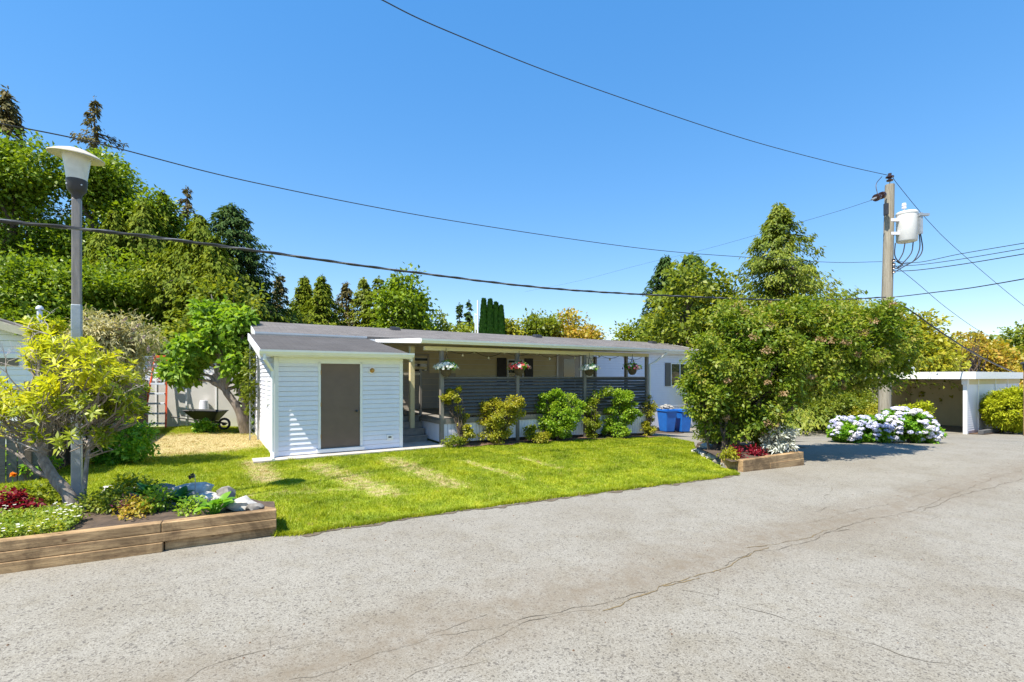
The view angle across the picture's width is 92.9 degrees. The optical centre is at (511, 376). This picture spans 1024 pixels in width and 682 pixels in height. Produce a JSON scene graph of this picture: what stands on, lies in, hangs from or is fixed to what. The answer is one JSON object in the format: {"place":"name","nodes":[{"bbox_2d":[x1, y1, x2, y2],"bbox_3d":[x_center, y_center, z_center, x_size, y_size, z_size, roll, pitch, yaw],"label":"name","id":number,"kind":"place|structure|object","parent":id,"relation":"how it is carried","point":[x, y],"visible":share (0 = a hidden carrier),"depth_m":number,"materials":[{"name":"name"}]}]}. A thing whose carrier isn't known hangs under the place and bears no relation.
{"place":"outdoors","nodes":[
{"label":"outdoors","id":0,"kind":"place"},
{"bbox_2d":[0,306,67,443],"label":"neighbour house","id":1,"kind":"structure","parent":0,"point":[18,375],"depth_m":12.71,"materials":[{"name":"white plastic"}]},
{"bbox_2d":[252,441,455,462],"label":"path","id":2,"kind":"structure","parent":0,"point":[417,445],"depth_m":11.64,"materials":[{"name":"concrete"}]},
{"bbox_2d":[0,425,740,548],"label":"lawn","id":3,"kind":"structure","parent":0,"point":[177,437],"depth_m":9.15,"materials":[{"name":"plant"}]},
{"bbox_2d":[0,423,38,482],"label":"board fence","id":4,"kind":"object","parent":3,"relation":"on","point":[12,461],"visible":0.34,"depth_m":8.42,"materials":[{"name":"wood"}]},
{"bbox_2d":[5,449,63,479],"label":"leafy shrub","id":5,"kind":"object","parent":3,"relation":"on","point":[58,460],"visible":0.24,"depth_m":8.64,"materials":[{"name":"green plant"}]},
{"bbox_2d":[46,146,104,496],"bbox_3d":[-5.825,-0.603,6.505,0.595,4.906,0.594,0,0,-32],"label":"street lamp","id":6,"kind":"object","parent":3,"relation":"on","point":[77,162],"visible":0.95,"depth_m":6.45,"materials":[{"name":"grey metal"}]},
{"bbox_2d":[24,380,147,481],"bbox_3d":[-10.438,1.015,12.502,0.132,1.870,8.858,0,0,-26],"label":"board fence","id":7,"kind":"object","parent":3,"relation":"on","point":[28,455],"visible":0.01,"depth_m":9.46,"materials":[{"name":"wood"}]},
{"bbox_2d":[40,301,168,464],"bbox_3d":[-8.249,0.186,9.821,2.453,3.434,1.668,0,0,0],"label":"buddleia","id":8,"kind":"object","parent":3,"relation":"on","point":[127,341],"visible":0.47,"depth_m":9.64,"materials":[{"name":"plant"}]},
{"bbox_2d":[83,415,160,465],"bbox_3d":[-8.353,1.332,10.413,1.563,1.145,1.324,0,0,0],"label":"leafy shrub","id":9,"kind":"object","parent":3,"relation":"on","point":[135,446],"visible":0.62,"depth_m":10.15,"materials":[{"name":"green plant"}]},
{"bbox_2d":[96,469,166,498],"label":"leafy shrub","id":10,"kind":"object","parent":3,"relation":"on","point":[130,478],"visible":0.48,"depth_m":6.99,"materials":[{"name":"green plant"}]},
{"bbox_2d":[0,497,274,536],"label":"flower bed","id":11,"kind":"object","parent":3,"relation":"on","point":[97,520],"visible":0.2,"depth_m":5.49,"materials":[{"name":"soil"}]},
{"bbox_2d":[0,485,35,511],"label":"red plant","id":12,"kind":"object","parent":11,"relation":"on","point":[9,494],"visible":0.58,"depth_m":5.70,"materials":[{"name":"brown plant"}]},
{"bbox_2d":[1,490,46,513],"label":"red plant","id":13,"kind":"object","parent":11,"relation":"on","point":[27,505],"visible":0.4,"depth_m":5.66,"materials":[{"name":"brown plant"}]},
{"bbox_2d":[0,475,70,505],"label":"leafy shrub","id":14,"kind":"object","parent":11,"relation":"on","point":[52,497],"visible":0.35,"depth_m":6.47,"materials":[{"name":"green plant"}]},
{"bbox_2d":[0,502,86,538],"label":"ground cover","id":15,"kind":"object","parent":11,"relation":"on","point":[31,519],"visible":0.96,"depth_m":5.09,"materials":[{"name":"green plant"}]},
{"bbox_2d":[0,308,154,509],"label":"rhododendron","id":16,"kind":"object","parent":11,"relation":"on","point":[48,354],"visible":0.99,"depth_m":5.57,"materials":[{"name":"yellow plant"}]},
{"bbox_2d":[73,481,139,516],"bbox_3d":[-4.816,1.463,5.814,0.707,0.367,0.614,0,0,-17],"label":"leafy shrub","id":17,"kind":"object","parent":11,"relation":"on","point":[100,505],"visible":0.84,"depth_m":5.74,"materials":[{"name":"green plant"}]},
{"bbox_2d":[111,493,156,519],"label":"leafy shrub","id":18,"kind":"object","parent":11,"relation":"on","point":[133,510],"visible":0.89,"depth_m":5.55,"materials":[{"name":"yellow plant"}]},
{"bbox_2d":[132,483,177,513],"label":"leafy shrub","id":19,"kind":"object","parent":11,"relation":"on","point":[160,506],"visible":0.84,"depth_m":5.70,"materials":[{"name":"green plant"}]},
{"bbox_2d":[163,486,194,507],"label":"broadleaf plant","id":20,"kind":"object","parent":11,"relation":"on","point":[182,492],"visible":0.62,"depth_m":5.92,"materials":[{"name":"green plant"}]},
{"bbox_2d":[167,493,212,516],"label":"leafy shrub","id":21,"kind":"object","parent":11,"relation":"on","point":[191,507],"visible":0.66,"depth_m":5.65,"materials":[{"name":"green plant"}]},
{"bbox_2d":[170,482,213,496],"bbox_3d":[-4.305,1.534,6.547,0.524,0.226,0.262,0,0,-23],"label":"stone","id":22,"kind":"object","parent":11,"relation":"on","point":[201,487],"visible":0.46,"depth_m":6.50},
{"bbox_2d":[192,491,235,514],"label":"broadleaf plant","id":23,"kind":"object","parent":11,"relation":"on","point":[215,506],"visible":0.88,"depth_m":5.59,"materials":[{"name":"green plant"}]},
{"bbox_2d":[226,495,256,510],"bbox_3d":[-3.208,1.513,5.795,0.338,0.173,0.188,0,0,-23],"label":"stone","id":24,"kind":"object","parent":11,"relation":"on","point":[241,503],"visible":0.77,"depth_m":5.72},
{"bbox_2d":[0,502,275,573],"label":"timber edging","id":25,"kind":"object","parent":3,"relation":"on","point":[35,552],"visible":0.83,"depth_m":5.01,"materials":[{"name":"wood"}]},
{"bbox_2d":[145,356,167,427],"bbox_3d":[-11.933,0.507,16.702,0.784,2.455,1.199,0,0,-6],"label":"stepladder","id":26,"kind":"object","parent":3,"relation":"on","point":[165,394],"visible":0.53,"depth_m":16.27,"materials":[{"name":"metal"}]},
{"bbox_2d":[135,356,250,426],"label":"fence","id":27,"kind":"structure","parent":3,"relation":"on","point":[192,397],"depth_m":16.95,"materials":[{"name":"white plastic"}]},
{"bbox_2d":[171,409,230,429],"bbox_3d":[-10.308,1.438,16.264,1.743,0.695,0.686,0,0,-4],"label":"wheelbarrow","id":28,"kind":"object","parent":3,"relation":"on","point":[209,414],"visible":0.81,"depth_m":16.05,"materials":[{"name":"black metal"}]},
{"bbox_2d":[189,417,218,432],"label":"shade plant","id":29,"kind":"object","parent":3,"relation":"on","point":[204,424],"visible":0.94,"depth_m":15.41,"materials":[{"name":"green plant"}]},
{"bbox_2d":[153,293,259,433],"bbox_3d":[-9.448,-0.364,15.420,3.281,4.641,2.178,0,0,0],"label":"fig tree","id":30,"kind":"object","parent":3,"relation":"on","point":[227,324],"visible":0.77,"depth_m":15.01,"materials":[{"name":"green plant"}]},
{"bbox_2d":[239,343,258,439],"bbox_3d":[-7.592,0.371,14.047,0.555,2.950,0.617,0,0,-32],"label":"wall trellis","id":31,"kind":"object","parent":3,"relation":"on","point":[248,389],"depth_m":14.06,"materials":[{"name":"plant"}]},
{"bbox_2d":[248,333,414,460],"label":"storage shed","id":32,"kind":"structure","parent":3,"relation":"on","point":[332,395],"depth_m":11.68,"materials":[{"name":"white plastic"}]},
{"bbox_2d":[321,364,359,448],"bbox_3d":[-4.095,0.690,11.628,0.910,2.000,0.118,0,0,-32],"label":"door","id":33,"kind":"structure","parent":32,"relation":"in","point":[340,383],"depth_m":11.64,"materials":[{"name":"metal"}]},
{"bbox_2d":[438,385,475,444],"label":"climbing shrub","id":34,"kind":"object","parent":3,"relation":"on","point":[466,430],"visible":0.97,"depth_m":12.96,"materials":[{"name":"green plant"}]},
{"bbox_2d":[475,394,526,444],"bbox_3d":[-0.327,1.195,13.634,1.448,1.446,1.061,0,0,-22],"label":"golden shrub","id":35,"kind":"object","parent":3,"relation":"on","point":[496,423],"visible":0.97,"depth_m":13.50,"materials":[{"name":"yellow plant"}]},
{"bbox_2d":[456,435,663,446],"bbox_3d":[1.790,1.955,15.151,7.950,0.286,1.222,0,0,-32],"label":"deck bed","id":36,"kind":"object","parent":3,"relation":"on","point":[511,442],"visible":0.53,"depth_m":14.46,"materials":[{"name":"soil"}]},
{"bbox_2d":[534,387,586,439],"bbox_3d":[1.425,1.136,14.586,1.600,1.648,1.114,0,0,0],"label":"green shrub","id":37,"kind":"object","parent":3,"relation":"on","point":[558,427],"visible":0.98,"depth_m":14.46,"materials":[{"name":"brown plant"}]},
{"bbox_2d":[582,397,602,437],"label":"slender shrub","id":38,"kind":"object","parent":3,"relation":"on","point":[593,425],"visible":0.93,"depth_m":15.35,"materials":[{"name":"green plant"}]},
{"bbox_2d":[580,385,613,435],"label":"climbing shrub","id":39,"kind":"object","parent":3,"relation":"on","point":[606,393],"visible":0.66,"depth_m":15.51,"materials":[{"name":"green plant"}]},
{"bbox_2d":[601,388,643,437],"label":"green shrub","id":40,"kind":"object","parent":3,"relation":"on","point":[629,413],"visible":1,"depth_m":15.79,"materials":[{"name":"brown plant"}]},
{"bbox_2d":[638,395,657,435],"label":"climbing shrub","id":41,"kind":"object","parent":3,"relation":"on","point":[648,429],"visible":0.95,"depth_m":16.94,"materials":[{"name":"green plant"}]},
{"bbox_2d":[0,425,1023,681],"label":"road","id":42,"kind":"structure","parent":0,"point":[608,587],"depth_m":4.32,"materials":[{"name":"asphalt"}]},
{"bbox_2d":[865,372,1022,433],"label":"carport","id":43,"kind":"object","parent":42,"relation":"on","point":[961,408],"visible":0.59,"depth_m":23.90,"materials":[{"name":"white wood"}]},
{"bbox_2d":[0,0,1023,346],"label":"sky","id":44,"kind":"structure","parent":0,"point":[374,103],"materials":[{"name":"blue"}]},
{"bbox_2d":[653,431,683,433],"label":"ground","id":45,"kind":"structure","parent":0,"point":[676,432],"depth_m":20.85,"materials":[{"name":"concrete"}]},
{"bbox_2d":[0,85,55,253],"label":"cedar tree","id":46,"kind":"object","parent":45,"relation":"on","point":[9,115],"visible":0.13,"depth_m":32.88,"materials":[{"name":"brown plant"}]},
{"bbox_2d":[0,127,85,283],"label":"broadleaf tree","id":47,"kind":"object","parent":45,"relation":"on","point":[25,191],"visible":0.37,"depth_m":26.11,"materials":[{"name":"green plant"}]},
{"bbox_2d":[0,238,128,345],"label":"broadleaf tree","id":48,"kind":"object","parent":45,"relation":"on","point":[25,289],"visible":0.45,"depth_m":21.10,"materials":[{"name":"green plant"}]},
{"bbox_2d":[19,143,148,266],"bbox_3d":[-24.092,-6.027,29.048,6.994,15.914,6.962,0,0,-27],"label":"broadleaf tree","id":49,"kind":"object","parent":45,"relation":"on","point":[111,178],"visible":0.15,"depth_m":27.69,"materials":[{"name":"green plant"}]},
{"bbox_2d":[5,201,176,354],"bbox_3d":[-19.233,-2.854,27.481,18.714,13.798,16.585,0,0,33],"label":"cedar tree","id":50,"kind":"object","parent":45,"relation":"on","point":[142,219],"visible":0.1,"depth_m":26.26,"materials":[{"name":"green plant"}]},
{"bbox_2d":[59,95,132,255],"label":"cedar tree","id":51,"kind":"object","parent":45,"relation":"on","point":[96,111],"visible":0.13,"depth_m":32.94,"materials":[{"name":"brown plant"}]},
{"bbox_2d":[20,245,182,343],"bbox_3d":[-19.924,-2.456,24.803,7.577,8.772,7.236,0,0,0],"label":"broadleaf tree","id":52,"kind":"object","parent":45,"relation":"on","point":[123,290],"visible":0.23,"depth_m":23.65,"materials":[{"name":"green plant"}]},
{"bbox_2d":[82,210,161,340],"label":"cedar tree","id":53,"kind":"object","parent":45,"relation":"on","point":[100,242],"visible":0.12,"depth_m":25.40,"materials":[{"name":"green plant"}]},
{"bbox_2d":[93,183,197,245],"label":"broadleaf tree","id":54,"kind":"object","parent":45,"relation":"on","point":[139,199],"visible":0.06,"depth_m":28.44,"materials":[{"name":"green plant"}]},
{"bbox_2d":[150,189,184,293],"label":"cedar tree","id":55,"kind":"object","parent":45,"relation":"on","point":[165,223],"visible":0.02,"depth_m":28.89,"materials":[{"name":"green plant"}]},
{"bbox_2d":[172,187,201,236],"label":"conifer tree","id":56,"kind":"object","parent":45,"relation":"on","point":[188,206],"visible":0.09,"depth_m":30.98,"materials":[{"name":"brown plant"}]},
{"bbox_2d":[144,233,262,355],"bbox_3d":[-14.301,-2.083,25.359,11.689,10.701,10.431,0,0,35],"label":"cedar tree","id":57,"kind":"object","parent":45,"relation":"on","point":[214,258],"visible":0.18,"depth_m":24.39,"materials":[{"name":"green plant"}]},
{"bbox_2d":[122,214,290,355],"bbox_3d":[-16.112,-2.332,26.118,17.567,12.785,14.570,0,0,27],"label":"cedar tree","id":58,"kind":"object","parent":45,"relation":"on","point":[190,254],"visible":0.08,"depth_m":24.56,"materials":[{"name":"green plant"}]},
{"bbox_2d":[155,269,270,352],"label":"broadleaf tree","id":59,"kind":"object","parent":45,"relation":"on","point":[215,292],"visible":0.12,"depth_m":23.57,"materials":[{"name":"green plant"}]},
{"bbox_2d":[169,202,303,323],"bbox_3d":[-16.706,-3.878,29.790,10.556,13.081,11.436,0,0,11],"label":"conifer tree","id":60,"kind":"object","parent":45,"relation":"on","point":[231,217],"visible":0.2,"depth_m":28.60,"materials":[{"name":"green plant"}]},
{"bbox_2d":[242,256,291,321],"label":"conifer tree","id":61,"kind":"object","parent":45,"relation":"on","point":[273,295],"visible":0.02,"depth_m":30.08,"materials":[{"name":"green plant"}]},
{"bbox_2d":[271,273,289,317],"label":"conifer tree","id":62,"kind":"object","parent":45,"relation":"on","point":[283,290],"visible":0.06,"depth_m":37.93,"materials":[{"name":"green plant"}]},
{"bbox_2d":[285,275,313,321],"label":"cedar tree","id":63,"kind":"object","parent":45,"relation":"on","point":[303,293],"visible":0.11,"depth_m":35.56,"materials":[{"name":"green plant"}]},
{"bbox_2d":[297,274,346,325],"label":"cedar tree","id":64,"kind":"object","parent":45,"relation":"on","point":[321,310],"visible":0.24,"depth_m":34.51,"materials":[{"name":"green plant"}]},
{"bbox_2d":[334,282,361,326],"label":"conifer tree","id":65,"kind":"object","parent":45,"relation":"on","point":[346,293],"visible":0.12,"depth_m":37.77,"materials":[{"name":"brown plant"}]},
{"bbox_2d":[341,277,374,326],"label":"conifer tree","id":66,"kind":"object","parent":45,"relation":"on","point":[359,300],"visible":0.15,"depth_m":37.55,"materials":[{"name":"green plant"}]},
{"bbox_2d":[356,275,385,327],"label":"conifer tree","id":67,"kind":"object","parent":45,"relation":"on","point":[376,281],"visible":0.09,"depth_m":36.69,"materials":[{"name":"green plant"}]},
{"bbox_2d":[364,262,439,330],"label":"broadleaf tree","id":68,"kind":"object","parent":45,"relation":"on","point":[406,304],"visible":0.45,"depth_m":33.20,"materials":[{"name":"green plant"}]},
{"bbox_2d":[431,309,459,331],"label":"broadleaf tree","id":69,"kind":"object","parent":45,"relation":"on","point":[444,322],"visible":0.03,"depth_m":35.83,"materials":[{"name":"green plant"}]},
{"bbox_2d":[250,322,700,438],"bbox_3d":[-0.183,0.463,21.634,20.360,4.774,5.675,0,0,-32],"label":"mobile home","id":70,"kind":"object","parent":45,"relation":"on","point":[667,369],"visible":0.27,"depth_m":18.84,"materials":[{"name":"beige paint"}]},
{"bbox_2d":[556,354,580,402],"bbox_3d":[2.384,0.060,20.308,1.296,2.100,0.039,0,0,-32],"label":"front door","id":71,"kind":"structure","parent":70,"relation":"in","point":[566,366],"depth_m":20.28,"materials":[{"name":"beige"}]},
{"bbox_2d":[671,363,688,385],"bbox_3d":[8.266,-0.109,23.977,1.350,1.127,0.065,0,0,-32],"label":"window","id":72,"kind":"structure","parent":70,"relation":"in","point":[676,369],"depth_m":23.85,"materials":[{"name":"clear glass"}]},
{"bbox_2d":[479,297,486,333],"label":"cypress tree","id":73,"kind":"object","parent":45,"relation":"on","point":[483,319],"visible":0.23,"depth_m":29.81,"materials":[{"name":"green plant"}]},
{"bbox_2d":[486,298,493,333],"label":"cypress tree","id":74,"kind":"object","parent":45,"relation":"on","point":[489,320],"visible":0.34,"depth_m":29.78,"materials":[{"name":"green plant"}]},
{"bbox_2d":[505,316,530,335],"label":"broadleaf tree","id":75,"kind":"object","parent":45,"relation":"on","point":[512,327],"visible":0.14,"depth_m":35.45,"materials":[{"name":"yellow plant"}]},
{"bbox_2d":[375,338,668,443],"bbox_3d":[0.314,0.510,16.469,9.500,3.480,4.445,0,0,-32],"label":"covered porch","id":76,"kind":"object","parent":45,"relation":"on","point":[418,425],"visible":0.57,"depth_m":14.30,"materials":[{"name":"beige paint"}]},
{"bbox_2d":[433,354,459,376],"bbox_3d":[-1.748,-0.387,12.947,0.724,0.766,0.633,0,0,0],"label":"hanging basket","id":77,"kind":"object","parent":76,"relation":"hanging from","point":[446,368],"visible":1,"depth_m":12.84,"materials":[{"name":"white plant"}]},
{"bbox_2d":[519,307,569,336],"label":"broadleaf tree","id":78,"kind":"object","parent":45,"relation":"on","point":[535,324],"visible":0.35,"depth_m":35.55,"materials":[{"name":"green plant"}]},
{"bbox_2d":[551,306,598,339],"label":"broadleaf tree","id":79,"kind":"object","parent":45,"relation":"on","point":[571,330],"visible":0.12,"depth_m":36.53,"materials":[{"name":"yellow plant"}]},
{"bbox_2d":[577,322,606,339],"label":"broadleaf tree","id":80,"kind":"object","parent":45,"relation":"on","point":[597,333],"visible":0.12,"depth_m":39.70,"materials":[{"name":"yellow plant"}]},
{"bbox_2d":[604,318,639,340],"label":"broadleaf tree","id":81,"kind":"object","parent":45,"relation":"on","point":[626,333],"visible":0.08,"depth_m":35.45,"materials":[{"name":"green plant"}]},
{"bbox_2d":[631,254,698,342],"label":"conifer tree","id":82,"kind":"object","parent":45,"relation":"on","point":[656,280],"visible":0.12,"depth_m":32.76,"materials":[{"name":"green plant"}]},
{"bbox_2d":[656,409,677,431],"bbox_3d":[6.776,1.918,21.318,0.630,1.024,0.798,0,0,-20],"label":"wheeled bin","id":83,"kind":"object","parent":45,"relation":"on","point":[666,419],"visible":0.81,"depth_m":21.06,"materials":[{"name":"blue plastic"}]},
{"bbox_2d":[674,409,690,431],"bbox_3d":[7.519,1.945,21.518,0.630,1.024,0.798,0,0,-17],"label":"wheeled bin","id":84,"kind":"object","parent":45,"relation":"on","point":[683,423],"visible":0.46,"depth_m":21.25,"materials":[{"name":"blue plastic"}]},
{"bbox_2d":[632,254,733,368],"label":"broadleaf tree","id":85,"kind":"object","parent":45,"relation":"on","point":[663,322],"visible":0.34,"depth_m":27.03,"materials":[{"name":"green plant"}]},
{"bbox_2d":[652,251,721,322],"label":"conifer tree","id":86,"kind":"object","parent":45,"relation":"on","point":[684,261],"visible":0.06,"depth_m":33.38,"materials":[{"name":"green plant"}]},
{"bbox_2d":[693,268,756,342],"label":"broadleaf tree","id":87,"kind":"object","parent":45,"relation":"on","point":[726,280],"visible":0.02,"depth_m":27.62,"materials":[{"name":"green plant"}]},
{"bbox_2d":[721,444,803,471],"bbox_3d":[5.409,1.931,11.687,2.229,0.340,1.906,0,0,-29],"label":"timber planter","id":88,"kind":"object","parent":45,"relation":"on","point":[785,459],"visible":0.61,"depth_m":10.78,"materials":[{"name":"wood"}]},
{"bbox_2d":[696,440,804,461],"bbox_3d":[6.318,1.949,13.291,2.740,0.307,6.860,0,0,34],"label":"planter bed","id":89,"kind":"object","parent":88,"relation":"in","point":[714,452],"visible":0.29,"depth_m":11.77,"materials":[{"name":"soil"}]},
{"bbox_2d":[758,422,799,454],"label":"silver plant","id":90,"kind":"object","parent":89,"relation":"on","point":[775,443],"visible":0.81,"depth_m":11.49,"materials":[{"name":"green plant"}]},
{"bbox_2d":[674,289,938,452],"bbox_3d":[7.893,-0.118,12.816,7.745,4.348,3.066,0,0,-17],"label":"viburnum shrub","id":91,"kind":"object","parent":89,"relation":"on","point":[729,405],"visible":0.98,"depth_m":11.99,"materials":[{"name":"green plant"}]},
{"bbox_2d":[673,202,960,435],"bbox_3d":[13.622,-3.264,25.911,12.521,12.177,14.509,0,0,-5],"label":"fir tree","id":92,"kind":"object","parent":45,"relation":"on","point":[788,279],"visible":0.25,"depth_m":25.19,"materials":[{"name":"green plant"}]},
{"bbox_2d":[805,389,877,432],"bbox_3d":[14.286,1.524,20.993,2.815,2.087,2.195,0,0,18],"label":"hedge shrub","id":93,"kind":"object","parent":45,"relation":"on","point":[837,404],"visible":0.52,"depth_m":20.73,"materials":[{"name":"green plant"}]},
{"bbox_2d":[847,401,877,419],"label":"hedge shrub","id":94,"kind":"object","parent":45,"relation":"on","point":[872,409],"visible":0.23,"depth_m":19.92,"materials":[{"name":"yellow plant"}]},
{"bbox_2d":[826,414,905,442],"bbox_3d":[11.797,1.762,16.368,2.571,1.063,1.414,0,0,0],"label":"hydrangea","id":95,"kind":"object","parent":45,"relation":"on","point":[867,428],"visible":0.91,"depth_m":16.00,"materials":[{"name":"white plant"}]},
{"bbox_2d":[871,173,929,414],"bbox_3d":[13.920,-2.474,17.821,2.192,10.142,0.776,0,0,-3],"label":"utility pole","id":96,"kind":"object","parent":45,"relation":"on","point":[909,226],"visible":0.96,"depth_m":17.84,"materials":[{"name":"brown wood"}]},
{"bbox_2d":[0,123,881,262],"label":"overhead cable","id":97,"kind":"object","parent":96,"relation":"attached to","point":[358,203],"visible":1,"depth_m":9.72,"materials":[{"name":"rubber"}]},
{"bbox_2d":[0,219,885,300],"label":"overhead cable","id":98,"kind":"object","parent":96,"relation":"attached to","point":[16,222],"visible":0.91,"depth_m":8.42,"materials":[{"name":"rubber"}]},
{"bbox_2d":[382,0,888,175],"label":"overhead cable","id":99,"kind":"object","parent":96,"relation":"attached to","point":[598,89],"visible":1,"depth_m":12.13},
{"bbox_2d":[880,406,947,443],"bbox_3d":[13.253,1.632,16.218,1.788,1.318,1.442,0,0,-19],"label":"hydrangea","id":100,"kind":"object","parent":45,"relation":"on","point":[917,426],"visible":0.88,"depth_m":15.85,"materials":[{"name":"white plant"}]},
{"bbox_2d":[895,399,936,420],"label":"hedge shrub","id":101,"kind":"object","parent":45,"relation":"on","point":[923,405],"visible":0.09,"depth_m":18.63,"materials":[{"name":"yellow plant"}]},
{"bbox_2d":[899,306,971,406],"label":"broadleaf tree","id":102,"kind":"object","parent":45,"relation":"on","point":[944,356],"visible":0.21,"depth_m":25.84,"materials":[{"name":"yellow plant"}]},
{"bbox_2d":[946,328,992,371],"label":"tree","id":103,"kind":"object","parent":45,"relation":"on","point":[972,357],"visible":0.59,"depth_m":26.79,"materials":[{"name":"plant"}]},
{"bbox_2d":[948,332,1023,371],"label":"broadleaf tree","id":104,"kind":"object","parent":45,"relation":"on","point":[996,356],"visible":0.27,"depth_m":31.84,"materials":[{"name":"yellow plant"}]},
{"bbox_2d":[979,385,1022,433],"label":"globe conifer","id":105,"kind":"object","parent":45,"relation":"on","point":[991,402],"visible":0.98,"depth_m":20.94,"materials":[{"name":"yellow plant"}]},
{"bbox_2d":[989,319,1023,365],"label":"broadleaf tree","id":106,"kind":"object","parent":45,"relation":"on","point":[1017,338],"visible":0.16,"depth_m":34.16,"materials":[{"name":"green plant"}]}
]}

